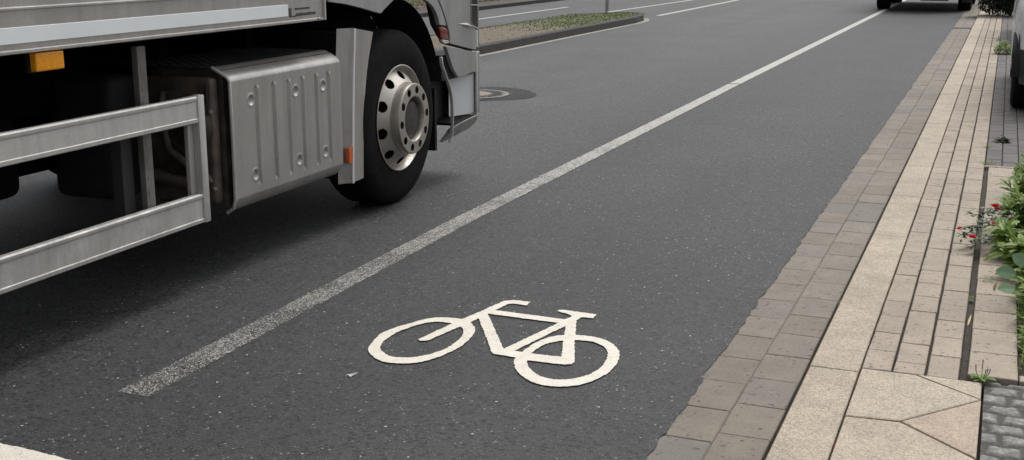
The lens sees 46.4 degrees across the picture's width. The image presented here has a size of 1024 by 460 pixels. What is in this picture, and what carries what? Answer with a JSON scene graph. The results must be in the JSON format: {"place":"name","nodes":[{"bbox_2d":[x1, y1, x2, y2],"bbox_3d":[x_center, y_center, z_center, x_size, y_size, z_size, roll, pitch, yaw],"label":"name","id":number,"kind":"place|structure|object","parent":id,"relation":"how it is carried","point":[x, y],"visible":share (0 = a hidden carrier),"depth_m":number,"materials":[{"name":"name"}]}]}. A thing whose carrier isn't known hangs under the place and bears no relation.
{"place":"outdoors","nodes":[
{"label":"outdoors","id":0,"kind":"place"},
{"bbox_2d":[405,0,495,8],"bbox_3d":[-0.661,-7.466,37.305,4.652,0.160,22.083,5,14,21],"label":"verge grass","id":1,"kind":"structure","parent":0,"point":[418,2],"depth_m":29.54,"materials":[{"name":"green plant"}]},
{"bbox_2d":[416,0,526,12],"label":"footway","id":2,"kind":"structure","parent":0,"point":[480,4],"depth_m":31.12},
{"bbox_2d":[0,0,965,459],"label":"road","id":3,"kind":"structure","parent":0,"point":[664,252],"depth_m":5.75,"materials":[{"name":"grey asphalt"}]},
{"bbox_2d":[0,443,67,459],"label":"painted marking","id":4,"kind":"object","parent":3,"relation":"on","point":[12,452],"visible":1,"depth_m":3.61,"materials":[{"name":"paint"}]},
{"bbox_2d":[0,0,479,294],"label":"truck","id":5,"kind":"object","parent":3,"relation":"on","point":[191,111],"visible":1,"depth_m":5.54,"materials":[{"name":"silver metal"}]},
{"bbox_2d":[118,84,738,395],"bbox_3d":[0.568,-0.534,8.723,0.175,0.001,10.217,5,14,21],"label":"lane line","id":6,"kind":"object","parent":3,"relation":"on","point":[687,107],"visible":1,"depth_m":6.55,"materials":[{"name":"paint"}]},
{"bbox_2d":[368,300,619,386],"bbox_3d":[-0.006,0.416,4.708,0.973,0.001,0.925,5,14,21],"label":"bicycle symbol","id":7,"kind":"object","parent":3,"relation":"on","point":[568,338],"visible":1,"depth_m":4.63,"materials":[{"name":"paint"}]},
{"bbox_2d":[480,87,536,100],"bbox_3d":[-0.386,-1.422,12.471,1.247,0.001,1.178,-3,14,-13],"label":"asphalt patch","id":8,"kind":"object","parent":3,"relation":"on","point":[515,93],"visible":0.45,"depth_m":12.49,"materials":[{"name":"grey asphalt"}]},
{"bbox_2d":[480,89,508,98],"bbox_3d":[-0.446,-1.415,12.408,0.840,0.015,0.840,5,14,21],"label":"manhole cover","id":9,"kind":"object","parent":8,"relation":"on","point":[487,94],"visible":0.37,"depth_m":12.33,"materials":[{"name":"metal"}]},
{"bbox_2d":[480,7,566,18],"bbox_3d":[-0.021,-4.849,26.924,0.124,0.001,7.600,5,14,22],"label":"lane marking","id":10,"kind":"object","parent":3,"relation":"on","point":[522,13],"visible":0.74,"depth_m":27.41,"materials":[{"name":"white paint"}]},
{"bbox_2d":[430,12,643,54],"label":"island kerb","id":11,"kind":"structure","parent":3,"relation":"on","point":[494,46],"depth_m":19.94,"materials":[{"name":"concrete"}]},
{"bbox_2d":[431,13,634,47],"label":"island earth","id":12,"kind":"structure","parent":11,"relation":"in","point":[485,34],"depth_m":20.19,"materials":[{"name":"brown soil"}]},
{"bbox_2d":[481,12,643,42],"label":"island grass","id":13,"kind":"structure","parent":12,"relation":"on","point":[616,14],"depth_m":22.91,"materials":[{"name":"green plant"}]},
{"bbox_2d":[604,0,608,12],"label":"sign pole","id":14,"kind":"object","parent":12,"relation":"on","point":[606,6],"visible":0.93,"depth_m":25.30,"materials":[{"name":"grey metal"}]},
{"bbox_2d":[480,18,649,55],"bbox_3d":[-5.598,0.270,5.329,0.779,0.001,45.469,5,14,21],"label":"island gutter","id":15,"kind":"object","parent":3,"relation":"on","point":[646,19],"visible":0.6,"depth_m":19.95,"materials":[{"name":"concrete"}]},
{"bbox_2d":[602,0,690,12],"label":"lane line","id":16,"kind":"object","parent":3,"relation":"on","point":[648,6],"visible":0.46,"depth_m":30.88,"materials":[{"name":"white paint"}]},
{"bbox_2d":[656,0,736,15],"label":"lane line","id":17,"kind":"object","parent":3,"relation":"on","point":[694,8],"visible":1,"depth_m":29.63,"materials":[{"name":"white paint"}]},
{"bbox_2d":[731,0,905,83],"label":"lane line","id":18,"kind":"object","parent":3,"relation":"on","point":[771,65],"visible":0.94,"depth_m":17.56,"materials":[{"name":"white paint"}]},
{"bbox_2d":[877,0,975,9],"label":"van","id":19,"kind":"object","parent":3,"relation":"on","point":[962,4],"visible":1,"depth_m":28.82,"materials":[{"name":"grey paint"}]},
{"bbox_2d":[763,14,1018,459],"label":"paving bed","id":20,"kind":"object","parent":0,"point":[978,443],"depth_m":4.55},
{"bbox_2d":[765,4,986,459],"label":"kerb","id":21,"kind":"structure","parent":20,"relation":"on","point":[811,426],"depth_m":4.93,"materials":[{"name":"stone"}]},
{"bbox_2d":[830,369,981,459],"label":"slab paving","id":22,"kind":"structure","parent":20,"relation":"on","point":[893,416],"depth_m":3.82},
{"bbox_2d":[970,359,995,381],"bbox_3d":[1.639,0.491,4.155,0.088,0.068,0.104,5,14,21],"label":"plantain","id":23,"kind":"object","parent":22,"relation":"on","point":[983,377],"visible":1,"depth_m":4.17,"materials":[{"name":"green plant"}]},
{"bbox_2d":[959,170,987,380],"bbox_3d":[2.416,0.075,6.192,0.028,0.020,4.470,5,14,21],"label":"wide joint","id":24,"kind":"object","parent":20,"relation":"on","point":[966,348],"visible":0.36,"depth_m":5.19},
{"bbox_2d":[979,383,984,459],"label":"mortar bed","id":25,"kind":"object","parent":20,"relation":"on","point":[981,425],"visible":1,"depth_m":3.86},
{"bbox_2d":[980,381,1023,459],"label":"cobbles","id":26,"kind":"object","parent":25,"relation":"on","point":[1002,438],"visible":1,"depth_m":3.80,"materials":[{"name":"stone"}]},
{"bbox_2d":[967,165,1023,387],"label":"bed edging","id":27,"kind":"object","parent":20,"relation":"on","point":[994,339],"visible":0.54,"depth_m":4.85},
{"bbox_2d":[1001,28,1018,165],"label":"bay sand","id":28,"kind":"structure","parent":20,"relation":"on","point":[1003,118],"depth_m":10.08,"materials":[{"name":"grey sand"}]},
{"bbox_2d":[1015,172,1023,378],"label":"soil bed","id":29,"kind":"object","parent":20,"relation":"on","point":[1019,364],"visible":0.09,"depth_m":4.53,"materials":[{"name":"brown soil"}]},
{"bbox_2d":[954,194,1023,248],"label":"rose bush","id":30,"kind":"object","parent":29,"relation":"on","point":[991,211],"visible":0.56,"depth_m":6.04,"materials":[{"name":"green plant"}]},
{"bbox_2d":[979,215,1023,260],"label":"leafy weed","id":31,"kind":"object","parent":29,"relation":"on","point":[1002,231],"visible":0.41,"depth_m":5.77,"materials":[{"name":"green plant"}]},
{"bbox_2d":[984,224,1023,284],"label":"leafy weed","id":32,"kind":"object","parent":29,"relation":"on","point":[1012,247],"visible":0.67,"depth_m":5.43,"materials":[{"name":"green plant"}]},
{"bbox_2d":[992,180,1023,229],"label":"leafy weed","id":33,"kind":"object","parent":29,"relation":"on","point":[1013,203],"visible":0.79,"depth_m":6.15,"materials":[{"name":"green plant"}]},
{"bbox_2d":[996,253,1023,298],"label":"broad leaf plant","id":34,"kind":"object","parent":29,"relation":"on","point":[1006,272],"visible":0.86,"depth_m":5.00,"materials":[{"name":"green plant"}]},
{"bbox_2d":[996,169,1023,196],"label":"leafy weed","id":35,"kind":"object","parent":29,"relation":"on","point":[1018,177],"visible":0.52,"depth_m":6.63,"materials":[{"name":"green plant"}]},
{"bbox_2d":[1008,266,1023,296],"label":"leafy weed","id":36,"kind":"object","parent":29,"relation":"on","point":[1021,271],"visible":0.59,"depth_m":5.08,"materials":[{"name":"green plant"}]},
{"bbox_2d":[1009,154,1023,173],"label":"leafy weed","id":37,"kind":"object","parent":29,"relation":"on","point":[1019,165],"visible":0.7,"depth_m":7.22,"materials":[{"name":"green plant"}]},
{"bbox_2d":[1010,276,1023,320],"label":"leafy weed","id":38,"kind":"object","parent":29,"relation":"on","point":[1021,292],"visible":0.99,"depth_m":4.78,"materials":[{"name":"green plant"}]},
{"bbox_2d":[1011,167,1023,373],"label":"ground cover","id":39,"kind":"object","parent":29,"relation":"on","point":[1022,350],"visible":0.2,"depth_m":4.69,"materials":[{"name":"green plant"}]},
{"bbox_2d":[1014,316,1023,344],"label":"leafy weed","id":40,"kind":"object","parent":29,"relation":"on","point":[1021,335],"visible":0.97,"depth_m":4.51,"materials":[{"name":"green plant"}]},
{"bbox_2d":[862,10,1002,379],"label":"pavement","id":41,"kind":"structure","parent":0,"point":[944,362],"depth_m":5.86,"materials":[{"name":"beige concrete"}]},
{"bbox_2d":[829,92,992,456],"bbox_3d":[2.933,-0.338,7.870,0.368,0.029,11.456,5,14,21],"label":"joint moss","id":42,"kind":"object","parent":41,"relation":"on","point":[922,260],"visible":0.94,"depth_m":6.09,"materials":[{"name":"green plant"}]},
{"bbox_2d":[977,0,1013,15],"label":"shrub","id":43,"kind":"object","parent":41,"relation":"on","point":[998,6],"visible":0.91,"depth_m":25.91,"materials":[{"name":"green plant"}]},
{"bbox_2d":[986,13,1023,166],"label":"parking bay","id":44,"kind":"object","parent":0,"point":[1013,118],"visible":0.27,"depth_m":10.45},
{"bbox_2d":[993,40,1010,53],"bbox_3d":[6.902,-2.578,16.810,0.333,0.221,0.325,5,14,21],"label":"weed clump","id":45,"kind":"object","parent":44,"relation":"on","point":[999,50],"visible":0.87,"depth_m":16.78,"materials":[{"name":"green plant"}]},
{"bbox_2d":[993,134,1010,142],"bbox_3d":[3.789,-0.700,9.237,0.139,0.074,0.140,-1,13,-5],"label":"joint weed","id":46,"kind":"object","parent":44,"relation":"on","point":[1005,140],"visible":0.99,"depth_m":9.22,"materials":[{"name":"green plant"}]},
{"bbox_2d":[1010,0,1023,107],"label":"parked car","id":47,"kind":"object","parent":44,"relation":"on","point":[1017,73],"visible":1,"depth_m":10.89,"materials":[{"name":"white paint"}]},
{"bbox_3d":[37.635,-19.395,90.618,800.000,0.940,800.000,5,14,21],"label":"ground","id":48,"kind":"structure","parent":0,"visible":0},
{"bbox_2d":[372,0,561,19],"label":"kerb","id":49,"kind":"structure","parent":48,"relation":"on","point":[485,7],"depth_m":30.49,"materials":[{"name":"concrete"}]},
{"bbox_2d":[646,0,980,459],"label":"gutter","id":50,"kind":"object","parent":48,"relation":"on","point":[750,427],"visible":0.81,"depth_m":5.04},
{"bbox_2d":[702,25,964,459],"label":"gutter joint","id":51,"kind":"object","parent":50,"relation":"on","point":[808,283],"visible":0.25,"depth_m":5.39,"materials":[{"name":"grey concrete"}]}
]}

